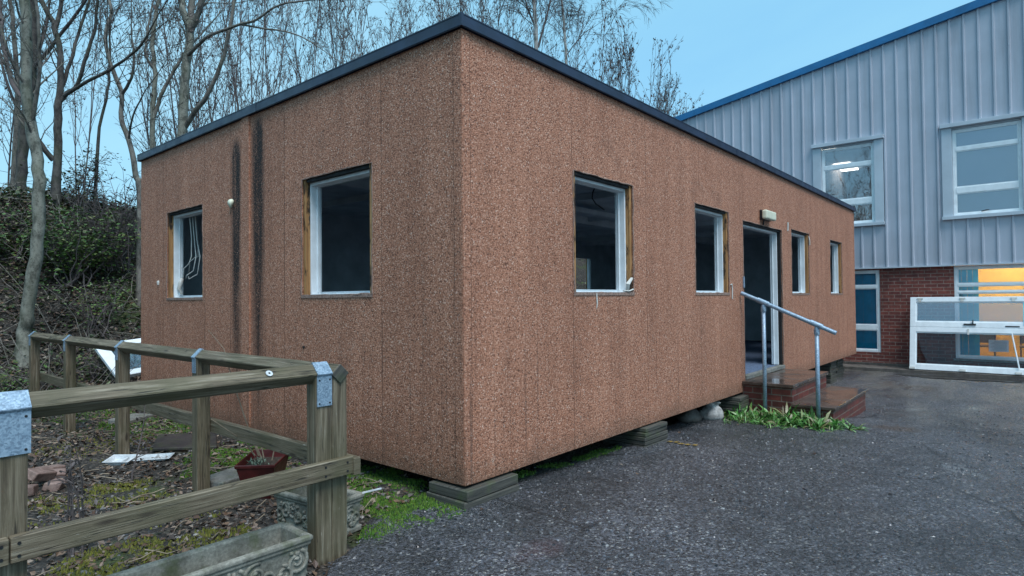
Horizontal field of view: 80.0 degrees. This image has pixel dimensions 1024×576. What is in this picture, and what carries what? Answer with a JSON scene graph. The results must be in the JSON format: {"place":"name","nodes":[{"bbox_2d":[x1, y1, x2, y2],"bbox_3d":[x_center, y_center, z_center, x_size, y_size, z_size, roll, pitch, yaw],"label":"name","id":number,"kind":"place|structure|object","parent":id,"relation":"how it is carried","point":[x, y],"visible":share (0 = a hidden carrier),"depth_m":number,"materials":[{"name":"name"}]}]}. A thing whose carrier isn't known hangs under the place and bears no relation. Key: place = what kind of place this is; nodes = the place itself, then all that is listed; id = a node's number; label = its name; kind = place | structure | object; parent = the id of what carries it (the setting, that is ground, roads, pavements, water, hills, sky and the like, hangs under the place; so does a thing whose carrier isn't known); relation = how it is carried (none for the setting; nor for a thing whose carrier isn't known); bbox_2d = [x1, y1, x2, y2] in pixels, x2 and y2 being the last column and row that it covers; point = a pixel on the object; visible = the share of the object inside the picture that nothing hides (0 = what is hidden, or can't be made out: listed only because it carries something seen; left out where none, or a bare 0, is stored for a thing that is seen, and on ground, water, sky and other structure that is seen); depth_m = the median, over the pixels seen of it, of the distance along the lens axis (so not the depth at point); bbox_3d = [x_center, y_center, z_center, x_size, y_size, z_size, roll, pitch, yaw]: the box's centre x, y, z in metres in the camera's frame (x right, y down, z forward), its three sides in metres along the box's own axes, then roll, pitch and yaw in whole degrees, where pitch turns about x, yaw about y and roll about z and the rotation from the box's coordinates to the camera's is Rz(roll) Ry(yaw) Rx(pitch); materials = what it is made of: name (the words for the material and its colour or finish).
{"place":"outdoors","nodes":[
{"label":"outdoors","id":0,"kind":"place"},
{"bbox_2d":[0,196,872,575],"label":"ground","id":1,"kind":"structure","parent":0,"point":[158,472],"depth_m":5.69,"materials":[{"name":"soil"}]},
{"bbox_2d":[0,358,48,391],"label":"bramble","id":2,"kind":"object","parent":1,"relation":"on","point":[14,381],"visible":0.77,"depth_m":7.96,"materials":[{"name":"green plant"}]},
{"bbox_2d":[0,0,50,189],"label":"twiggy tree","id":3,"kind":"object","parent":1,"relation":"on","point":[11,137],"visible":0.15,"depth_m":13.36,"materials":[{"name":"brown plant"}]},
{"bbox_2d":[0,0,55,193],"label":"bare tree","id":4,"kind":"object","parent":1,"relation":"on","point":[15,137],"visible":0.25,"depth_m":12.56,"materials":[{"name":"brown plant"}]},
{"bbox_2d":[0,203,65,260],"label":"bramble bush","id":5,"kind":"object","parent":1,"relation":"on","point":[21,245],"visible":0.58,"depth_m":9.81,"materials":[{"name":"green plant"}]},
{"bbox_2d":[28,484,38,495],"bbox_3d":[-3.406,1.413,4.246,0.167,0.080,0.116,0,-1,-18],"label":"broken brick","id":6,"kind":"object","parent":1,"relation":"on","point":[32,489],"visible":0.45,"depth_m":4.22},
{"bbox_2d":[28,467,56,480],"bbox_3d":[-3.404,1.348,4.405,0.124,0.129,0.207,-1,-1,5],"label":"broken brick","id":7,"kind":"object","parent":1,"relation":"on","point":[42,474],"visible":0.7,"depth_m":4.37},
{"bbox_2d":[0,0,90,367],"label":"bare tree","id":8,"kind":"object","parent":1,"relation":"on","point":[29,101],"visible":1,"depth_m":8.54,"materials":[{"name":"grey plant"}]},
{"bbox_2d":[35,464,65,468],"bbox_3d":[-3.614,1.431,4.771,0.109,0.087,0.175,-1,-1,27],"label":"broken brick","id":9,"kind":"object","parent":1,"relation":"on","point":[55,466],"visible":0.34,"depth_m":4.78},
{"bbox_2d":[41,468,65,481],"bbox_3d":[-3.452,1.400,4.565,0.184,0.096,0.121,0,-1,-36],"label":"broken brick","id":10,"kind":"object","parent":1,"relation":"on","point":[60,473],"visible":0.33,"depth_m":4.57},
{"bbox_2d":[42,478,67,491],"bbox_3d":[-3.269,1.426,4.378,0.124,0.099,0.169,0,-1,-13],"label":"broken brick","id":11,"kind":"object","parent":1,"relation":"on","point":[53,486],"visible":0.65,"depth_m":4.31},
{"bbox_2d":[0,186,140,391],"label":"ivy cover","id":12,"kind":"object","parent":1,"relation":"on","point":[3,192],"visible":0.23,"depth_m":10.11,"materials":[{"name":"green plant"}]},
{"bbox_2d":[0,192,140,391],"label":"bank litter","id":13,"kind":"object","parent":1,"relation":"on","point":[101,371],"visible":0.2,"depth_m":9.70,"materials":[{"name":"brown plant"}]},
{"bbox_2d":[0,171,140,389],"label":"bramble stems","id":14,"kind":"object","parent":1,"relation":"on","point":[16,182],"visible":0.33,"depth_m":9.56,"materials":[{"name":"brown plant"}]},
{"bbox_2d":[20,143,121,211],"bbox_3d":[-8.116,-2.025,11.212,1.042,1.300,1.505,-1,-1,40],"label":"holly bush","id":15,"kind":"object","parent":1,"relation":"on","point":[80,183],"visible":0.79,"depth_m":11.29,"materials":[{"name":"green plant"}]},
{"bbox_2d":[47,436,97,554],"bbox_3d":[-2.300,1.087,3.198,0.294,0.693,0.207,-1,-1,40],"label":"dead weed","id":16,"kind":"object","parent":1,"relation":"on","point":[71,515],"visible":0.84,"depth_m":3.22,"materials":[{"name":"brown plant"}]},
{"bbox_2d":[15,190,140,286],"bbox_3d":[-7.219,-0.785,10.170,1.531,1.552,1.824,-1,-1,40],"label":"bramble bush","id":17,"kind":"object","parent":1,"relation":"on","point":[92,250],"visible":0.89,"depth_m":10.09,"materials":[{"name":"green plant"}]},
{"bbox_2d":[37,0,122,195],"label":"twiggy tree","id":18,"kind":"object","parent":1,"relation":"on","point":[80,100],"visible":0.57,"depth_m":15.69,"materials":[{"name":"brown plant"}]},
{"bbox_2d":[44,337,124,383],"bbox_3d":[-6.080,1.036,8.760,0.644,0.701,1.142,-1,-1,40],"label":"bramble","id":19,"kind":"object","parent":1,"relation":"on","point":[91,366],"visible":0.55,"depth_m":8.72,"materials":[{"name":"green plant"}]},
{"bbox_2d":[39,270,136,337],"bbox_3d":[-6.550,0.247,9.597,0.999,1.048,1.253,-1,-1,17],"label":"bramble","id":20,"kind":"object","parent":1,"relation":"on","point":[114,299],"visible":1,"depth_m":9.62,"materials":[{"name":"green plant"}]},
{"bbox_2d":[0,0,190,193],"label":"bare tree","id":21,"kind":"object","parent":1,"relation":"on","point":[21,175],"visible":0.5,"depth_m":11.55,"materials":[{"name":"brown plant"}]},
{"bbox_2d":[53,147,140,271],"bbox_3d":[-7.097,-1.368,10.786,1.102,2.165,1.656,-1,-1,40],"label":"thorn thicket","id":22,"kind":"object","parent":1,"relation":"on","point":[124,231],"visible":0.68,"depth_m":10.74,"materials":[{"name":"brown plant"}]},
{"bbox_2d":[95,338,140,376],"bbox_3d":[-5.434,0.997,8.957,0.641,0.564,1.073,-1,-1,40],"label":"discarded window","id":23,"kind":"structure","parent":1,"relation":"on","point":[107,357],"depth_m":8.65,"materials":[{"name":"white plastic"}]},
{"bbox_2d":[0,0,238,207],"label":"bare tree","id":24,"kind":"object","parent":1,"relation":"on","point":[62,95],"visible":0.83,"depth_m":10.93,"materials":[{"name":"grey plant"}]},
{"bbox_2d":[102,454,138,465],"bbox_3d":[-3.229,1.422,5.032,0.212,0.060,0.157,-1,-1,-1],"label":"plastic tray","id":25,"kind":"object","parent":1,"relation":"on","point":[117,459],"visible":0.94,"depth_m":5.06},
{"bbox_2d":[87,0,169,213],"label":"bare tree","id":26,"kind":"object","parent":1,"relation":"on","point":[106,98],"visible":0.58,"depth_m":11.48,"materials":[{"name":"brown plant"}]},
{"bbox_2d":[108,413,153,423],"bbox_3d":[-4.261,1.470,6.833,0.278,0.060,0.385,-1,-1,8],"label":"concrete block","id":27,"kind":"object","parent":1,"relation":"on","point":[133,416],"depth_m":6.79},
{"bbox_2d":[32,0,231,306],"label":"bare tree","id":28,"kind":"object","parent":1,"relation":"on","point":[127,134],"visible":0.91,"depth_m":10.53,"materials":[{"name":"grey plant"}]},
{"bbox_2d":[28,434,251,575],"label":"olive moss","id":29,"kind":"object","parent":1,"relation":"on","point":[208,533],"visible":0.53,"depth_m":3.44,"materials":[{"name":"plant"}]},
{"bbox_2d":[130,406,150,480],"bbox_3d":[-2.806,1.142,4.610,0.138,0.646,0.136,0,-1,-31],"label":"dead weed","id":30,"kind":"object","parent":1,"relation":"on","point":[139,443],"visible":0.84,"depth_m":4.58,"materials":[{"name":"brown plant"}]},
{"bbox_2d":[128,453,173,461],"bbox_3d":[-3.038,1.431,5.137,0.318,0.032,0.164,0,-1,-14],"label":"plastic tray","id":31,"kind":"object","parent":1,"relation":"on","point":[146,457],"visible":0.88,"depth_m":5.17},
{"bbox_2d":[116,0,230,148],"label":"bare tree","id":32,"kind":"object","parent":1,"relation":"on","point":[156,107],"visible":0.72,"depth_m":13.37,"materials":[{"name":"grey plant"}]},
{"bbox_2d":[113,0,235,151],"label":"twiggy tree","id":33,"kind":"object","parent":1,"relation":"on","point":[147,114],"visible":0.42,"depth_m":14.67,"materials":[{"name":"brown plant"}]},
{"bbox_2d":[0,331,360,575],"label":"timber fence","id":34,"kind":"object","parent":1,"relation":"on","point":[327,469],"visible":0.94,"depth_m":3.03,"materials":[{"name":"brown wood"}]},
{"bbox_2d":[152,432,216,451],"bbox_3d":[-3.066,1.444,5.739,0.518,0.032,0.838,0,-1,-26],"label":"paving slab","id":35,"kind":"object","parent":1,"relation":"on","point":[176,442],"depth_m":5.63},
{"bbox_2d":[141,0,257,142],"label":"twiggy tree","id":36,"kind":"object","parent":1,"relation":"on","point":[199,89],"visible":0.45,"depth_m":16.22,"materials":[{"name":"brown plant"}]},
{"bbox_2d":[28,413,385,575],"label":"twig litter","id":37,"kind":"object","parent":1,"relation":"on","point":[373,492],"visible":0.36,"depth_m":4.61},
{"bbox_2d":[107,522,312,575],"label":"stone trough","id":38,"kind":"object","parent":1,"relation":"on","point":[279,549],"visible":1,"depth_m":2.78,"materials":[{"name":"stone"}]},
{"bbox_2d":[149,0,274,141],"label":"twiggy tree","id":39,"kind":"object","parent":1,"relation":"on","point":[227,72],"visible":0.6,"depth_m":15.06,"materials":[{"name":"brown plant"}]},
{"bbox_2d":[166,0,275,125],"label":"twiggy tree","id":40,"kind":"object","parent":1,"relation":"on","point":[204,72],"visible":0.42,"depth_m":16.69,"materials":[{"name":"brown plant"}]},
{"bbox_2d":[210,467,239,487],"bbox_3d":[-2.095,1.413,4.519,0.253,0.070,0.365,-1,-1,21],"label":"concrete block","id":41,"kind":"object","parent":1,"relation":"on","point":[227,476],"depth_m":4.43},
{"bbox_2d":[27,380,427,575],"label":"leaf litter","id":42,"kind":"object","parent":1,"relation":"on","point":[315,563],"visible":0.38,"depth_m":4.36,"materials":[{"name":"brown plant"}]},
{"bbox_2d":[27,411,430,575],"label":"soil stones","id":43,"kind":"object","parent":1,"relation":"on","point":[177,536],"visible":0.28,"depth_m":4.34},
{"bbox_2d":[194,0,291,110],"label":"twiggy tree","id":44,"kind":"object","parent":1,"relation":"on","point":[246,50],"visible":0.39,"depth_m":18.95,"materials":[{"name":"brown plant"}]},
{"bbox_2d":[208,330,288,498],"bbox_3d":[-1.788,0.848,4.146,0.442,1.148,0.371,-1,-1,-1],"label":"window box","id":45,"kind":"object","parent":1,"relation":"on","point":[256,462],"visible":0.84,"depth_m":4.12,"materials":[{"name":"red plastic"}]},
{"bbox_2d":[198,0,309,114],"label":"twiggy tree","id":46,"kind":"object","parent":1,"relation":"on","point":[252,78],"visible":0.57,"depth_m":15.61,"materials":[{"name":"brown plant"}]},
{"bbox_2d":[248,0,337,103],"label":"twiggy tree","id":47,"kind":"object","parent":1,"relation":"on","point":[317,28],"visible":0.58,"depth_m":16.96,"materials":[{"name":"brown plant"}]},
{"bbox_2d":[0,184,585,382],"bbox_3d":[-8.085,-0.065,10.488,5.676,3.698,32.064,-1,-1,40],"label":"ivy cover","id":48,"kind":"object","parent":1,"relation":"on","point":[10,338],"visible":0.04,"depth_m":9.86,"materials":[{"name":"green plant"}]},
{"bbox_2d":[165,0,424,136],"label":"bare tree","id":49,"kind":"object","parent":1,"relation":"on","point":[184,123],"visible":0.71,"depth_m":13.01,"materials":[{"name":"grey plant"}]},
{"bbox_2d":[248,0,356,101],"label":"twiggy tree","id":50,"kind":"object","parent":1,"relation":"on","point":[308,61],"visible":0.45,"depth_m":17.17,"materials":[{"name":"brown plant"}]},
{"bbox_2d":[251,0,369,85],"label":"twiggy tree","id":51,"kind":"object","parent":1,"relation":"on","point":[346,27],"visible":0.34,"depth_m":18.09,"materials":[{"name":"brown plant"}]},
{"bbox_2d":[274,486,364,534],"bbox_3d":[-1.153,1.314,3.622,0.520,0.215,0.260,-1,-1,33],"label":"stone trough","id":52,"kind":"object","parent":1,"relation":"on","point":[291,507],"visible":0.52,"depth_m":3.56,"materials":[{"name":"stone"}]},
{"bbox_2d":[49,409,621,543],"bbox_3d":[-2.531,1.432,5.351,6.600,0.186,2.715,-1,-1,18],"label":"moss","id":53,"kind":"object","parent":1,"relation":"on","point":[421,501],"visible":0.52,"depth_m":4.36,"materials":[{"name":"plant"}]},
{"bbox_2d":[309,0,382,71],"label":"twiggy tree","id":54,"kind":"object","parent":1,"relation":"on","point":[336,16],"visible":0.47,"depth_m":17.55,"materials":[{"name":"brown plant"}]},
{"bbox_2d":[324,15,413,66],"bbox_3d":[-4.437,-5.244,20.347,3.784,8.190,2.379,-1,-1,14],"label":"twiggy tree","id":55,"kind":"object","parent":1,"relation":"on","point":[362,40],"visible":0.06,"depth_m":20.29,"materials":[{"name":"brown plant"}]},
{"bbox_2d":[321,0,432,70],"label":"twiggy tree","id":56,"kind":"object","parent":1,"relation":"on","point":[358,31],"visible":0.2,"depth_m":20.62,"materials":[{"name":"brown plant"}]},
{"bbox_2d":[341,0,446,61],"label":"twiggy tree","id":57,"kind":"object","parent":1,"relation":"on","point":[391,22],"visible":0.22,"depth_m":18.89,"materials":[{"name":"brown plant"}]},
{"bbox_2d":[372,0,435,45],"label":"twiggy tree","id":58,"kind":"object","parent":1,"relation":"on","point":[409,22],"visible":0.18,"depth_m":21.73,"materials":[{"name":"brown plant"}]},
{"bbox_2d":[420,0,486,23],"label":"twiggy tree","id":59,"kind":"object","parent":1,"relation":"on","point":[427,15],"visible":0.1,"depth_m":23.92,"materials":[{"name":"brown plant"}]},
{"bbox_2d":[418,0,532,43],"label":"twiggy tree","id":60,"kind":"object","parent":1,"relation":"on","point":[438,10],"visible":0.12,"depth_m":22.93,"materials":[{"name":"brown plant"}]},
{"bbox_2d":[440,0,517,33],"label":"twiggy tree","id":61,"kind":"object","parent":1,"relation":"on","point":[482,11],"visible":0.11,"depth_m":20.69,"materials":[{"name":"brown plant"}]},
{"bbox_2d":[438,0,532,43],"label":"twiggy tree","id":62,"kind":"object","parent":1,"relation":"on","point":[465,6],"visible":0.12,"depth_m":23.24,"materials":[{"name":"brown plant"}]},
{"bbox_2d":[137,11,855,485],"bbox_3d":[1.256,-0.143,10.036,5.659,3.019,11.486,-1,-1,40],"label":"portable cabin","id":63,"kind":"object","parent":1,"relation":"on","point":[407,231],"visible":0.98,"depth_m":5.14,"materials":[{"name":"brown stone"}]},
{"bbox_2d":[166,204,202,299],"bbox_3d":[-3.516,-0.515,6.764,0.973,1.293,0.251,-1,-1,40],"label":"window frame","id":64,"kind":"structure","parent":63,"relation":"in","point":[174,279],"depth_m":6.98,"materials":[{"name":"plastic"}]},
{"bbox_2d":[300,162,372,297],"bbox_3d":[-1.354,-0.433,4.867,0.986,1.019,0.163,-1,-1,40],"label":"window frame","id":65,"kind":"structure","parent":63,"relation":"in","point":[312,184],"depth_m":5.12,"materials":[{"name":"plastic"}]},
{"bbox_2d":[583,258,589,289],"bbox_3d":[1.580,-0.282,14.623,0.163,1.019,0.970,-1,-1,40],"label":"window frame","id":66,"kind":"structure","parent":63,"relation":"in","point":[587,260],"depth_m":14.93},
{"bbox_2d":[572,170,634,307],"bbox_3d":[0.747,-0.391,5.238,0.171,1.128,0.977,-1,-1,40],"label":"window frame","id":67,"kind":"structure","parent":63,"relation":"in","point":[624,224],"depth_m":5.55,"materials":[{"name":"plastic"}]},
{"bbox_2d":[694,202,729,294],"bbox_3d":[2.236,-0.428,6.999,0.163,1.019,0.991,-1,-1,40],"label":"window frame","id":68,"kind":"structure","parent":63,"relation":"in","point":[721,253],"depth_m":7.32,"materials":[{"name":"plastic"}]},
{"bbox_2d":[760,210,775,224],"bbox_3d":[3.477,-0.949,8.287,0.109,0.198,0.400,-1,-1,40],"label":"wall lamp","id":69,"kind":"object","parent":63,"relation":"attached to","point":[768,215],"visible":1,"depth_m":8.18,"materials":[{"name":"white plastic"}]},
{"bbox_2d":[791,229,809,294],"bbox_3d":[4.505,-0.401,9.655,0.180,1.019,0.984,-1,-1,40],"label":"window frame","id":70,"kind":"structure","parent":63,"relation":"in","point":[803,238],"depth_m":9.98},
{"bbox_2d":[830,239,842,294],"bbox_3d":[5.996,-0.382,11.421,0.163,1.019,0.925,-1,-1,40],"label":"window frame","id":71,"kind":"structure","parent":63,"relation":"in","point":[837,246],"depth_m":11.72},
{"bbox_2d":[468,0,571,61],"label":"twiggy tree","id":72,"kind":"object","parent":1,"relation":"on","point":[520,23],"visible":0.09,"depth_m":26.79,"materials":[{"name":"brown plant"}]},
{"bbox_2d":[464,0,579,55],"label":"twiggy tree","id":73,"kind":"object","parent":1,"relation":"on","point":[527,23],"visible":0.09,"depth_m":25.89,"materials":[{"name":"brown plant"}]},
{"bbox_2d":[487,0,587,49],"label":"birch tree","id":74,"kind":"object","parent":1,"relation":"on","point":[535,24],"visible":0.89,"depth_m":23.97,"materials":[{"name":"brown plant"}]},
{"bbox_2d":[539,0,613,75],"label":"twiggy tree","id":75,"kind":"object","parent":1,"relation":"on","point":[581,31],"visible":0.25,"depth_m":28.93,"materials":[{"name":"brown plant"}]},
{"bbox_2d":[562,40,630,91],"bbox_3d":[3.725,-6.317,27.803,4.249,10.942,4.281,-1,-1,7],"label":"twiggy tree","id":76,"kind":"object","parent":1,"relation":"on","point":[577,65],"visible":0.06,"depth_m":28.58,"materials":[{"name":"brown plant"}]},
{"bbox_2d":[574,0,628,261],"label":"twiggy tree","id":77,"kind":"object","parent":1,"relation":"on","point":[602,61],"visible":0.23,"depth_m":25.07,"materials":[{"name":"brown plant"}]},
{"bbox_2d":[531,0,672,64],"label":"birch tree","id":78,"kind":"object","parent":1,"relation":"on","point":[562,19],"visible":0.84,"depth_m":24.97,"materials":[{"name":"brown plant"}]},
{"bbox_2d":[553,0,651,105],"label":"twiggy tree","id":79,"kind":"object","parent":1,"relation":"on","point":[622,76],"visible":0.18,"depth_m":24.21,"materials":[{"name":"brown plant"}]},
{"bbox_2d":[606,32,638,92],"bbox_3d":[3.687,-5.517,25.011,4.266,9.238,2.690,-1,-1,38],"label":"twiggy tree","id":80,"kind":"object","parent":1,"relation":"on","point":[628,58],"visible":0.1,"depth_m":23.76,"materials":[{"name":"brown plant"}]},
{"bbox_2d":[631,35,676,112],"bbox_3d":[5.535,-5.969,26.962,4.162,10.638,4.131,-1,-1,39],"label":"twiggy tree","id":81,"kind":"object","parent":1,"relation":"on","point":[660,105],"visible":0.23,"depth_m":27.18,"materials":[{"name":"brown plant"}]},
{"bbox_2d":[635,39,681,115],"bbox_3d":[6.378,-6.556,29.223,4.400,11.246,4.367,-1,-1,37],"label":"twiggy tree","id":82,"kind":"object","parent":1,"relation":"on","point":[667,104],"visible":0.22,"depth_m":29.57,"materials":[{"name":"brown plant"}]},
{"bbox_2d":[700,402,867,431],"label":"weeds","id":83,"kind":"object","parent":1,"relation":"on","point":[795,418],"visible":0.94,"depth_m":6.86,"materials":[{"name":"green plant"}]},
{"bbox_2d":[740,291,836,418],"bbox_3d":[3.247,0.819,7.196,1.074,1.576,0.076,-1,-1,40],"label":"handrail","id":84,"kind":"object","parent":1,"relation":"on","point":[815,324],"visible":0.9,"depth_m":7.18,"materials":[{"name":"metal"}]},
{"bbox_2d":[674,0,1023,367],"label":"grey building","id":85,"kind":"structure","parent":1,"relation":"on","point":[907,142],"depth_m":13.30,"materials":[{"name":"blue metal"}]},
{"bbox_2d":[822,142,874,223],"bbox_3d":[7.802,-2.379,14.152,1.090,1.817,0.062,-1,-1,40],"label":"window","id":86,"kind":"structure","parent":85,"relation":"in","point":[871,199],"depth_m":14.01,"materials":[{"name":"white plastic"}]},
{"bbox_2d":[855,270,880,351],"bbox_3d":[7.922,0.532,14.130,1.092,1.860,0.139,-1,-1,40],"label":"window","id":87,"kind":"structure","parent":85,"relation":"in","point":[867,296],"depth_m":13.96,"materials":[{"name":"glass"}]},
{"bbox_2d":[980,334,995,355],"bbox_3d":[10.515,1.312,13.568,0.400,0.840,0.400,-1,-1,40],"label":"chair","id":88,"kind":"object","parent":85,"relation":"in","point":[985,338],"visible":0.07,"depth_m":13.67,"materials":[{"name":"brown plastic"}]},
{"bbox_2d":[952,120,1023,215],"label":"window","id":89,"kind":"structure","parent":85,"relation":"in","point":[987,163],"depth_m":12.55,"materials":[{"name":"white plastic"}]},
{"bbox_2d":[954,264,1023,363],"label":"window","id":90,"kind":"structure","parent":85,"relation":"in","point":[969,286],"depth_m":12.70,"materials":[{"name":"white plastic"}]},
{"bbox_2d":[1020,335,1023,356],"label":"chair","id":91,"kind":"object","parent":85,"relation":"in","point":[1021,340],"visible":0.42,"depth_m":13.43,"materials":[{"name":"brown plastic"}]},
{"bbox_2d":[843,364,1023,379],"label":"kerb","id":92,"kind":"structure","parent":1,"relation":"on","point":[881,368],"depth_m":12.76,"materials":[{"name":"grey concrete"}]},
{"bbox_2d":[909,296,1023,375],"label":"leaning window","id":93,"kind":"structure","parent":92,"relation":"on","point":[978,327],"depth_m":12.44,"materials":[{"name":"white plastic"}]},
{"bbox_2d":[0,0,974,208],"label":"sky","id":94,"kind":"structure","parent":0,"point":[727,47],"materials":[{"name":"blue"}]},
{"bbox_2d":[323,369,1023,575],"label":"tarmac","id":95,"kind":"structure","parent":0,"point":[974,508],"depth_m":3.98,"materials":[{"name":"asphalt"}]},
{"bbox_2d":[426,472,518,509],"bbox_3d":[-0.258,1.345,4.109,0.389,0.132,0.530,-1,-1,40],"label":"timber stack","id":96,"kind":"object","parent":95,"relation":"on","point":[472,495],"visible":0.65,"depth_m":3.95,"materials":[{"name":"wood"}]},
{"bbox_2d":[601,421,667,447],"bbox_3d":[1.181,1.392,5.887,0.508,0.196,0.463,-1,-1,40],"label":"timber stack","id":97,"kind":"object","parent":95,"relation":"on","point":[650,434],"visible":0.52,"depth_m":5.69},
{"bbox_2d":[361,394,1011,570],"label":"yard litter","id":98,"kind":"object","parent":95,"relation":"on","point":[609,569],"visible":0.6,"depth_m":4.70,"materials":[{"name":"brown plant"}]},
{"bbox_2d":[676,409,701,422],"bbox_3d":[2.044,1.468,7.058,0.262,0.163,0.401,-1,-1,40],"label":"rubble heap","id":99,"kind":"object","parent":95,"relation":"on","point":[693,416],"visible":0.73,"depth_m":6.94,"materials":[{"name":"stone"}]},
{"bbox_2d":[699,401,723,419],"bbox_3d":[2.324,1.437,7.145,0.247,0.223,0.228,0,-1,-28],"label":"rubble sack","id":100,"kind":"object","parent":95,"relation":"on","point":[712,411],"visible":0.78,"depth_m":7.08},
{"bbox_2d":[703,394,748,415],"bbox_3d":[2.649,1.459,7.584,0.497,0.259,0.363,-1,-1,40],"label":"timber stack","id":101,"kind":"object","parent":95,"relation":"on","point":[734,401],"visible":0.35,"depth_m":7.40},
{"bbox_2d":[742,369,867,420],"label":"brick steps","id":102,"kind":"structure","parent":95,"relation":"on","point":[793,388],"depth_m":7.52,"materials":[{"name":"brick"}]},
{"bbox_2d":[809,360,837,383],"bbox_3d":[5.889,1.585,11.636,0.477,0.446,0.530,-1,-1,40],"label":"timber stack","id":103,"kind":"object","parent":95,"relation":"on","point":[831,369],"visible":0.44,"depth_m":11.38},
{"bbox_2d":[836,358,843,376],"bbox_3d":[6.471,1.594,12.573,0.562,0.456,0.600,-1,-1,40],"label":"timber stack","id":104,"kind":"object","parent":95,"relation":"on","point":[840,368],"visible":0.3,"depth_m":12.38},
{"bbox_2d":[900,374,1023,382],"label":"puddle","id":105,"kind":"object","parent":95,"relation":"on","point":[970,378],"visible":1,"depth_m":11.89,"materials":[{"name":"liquid"}]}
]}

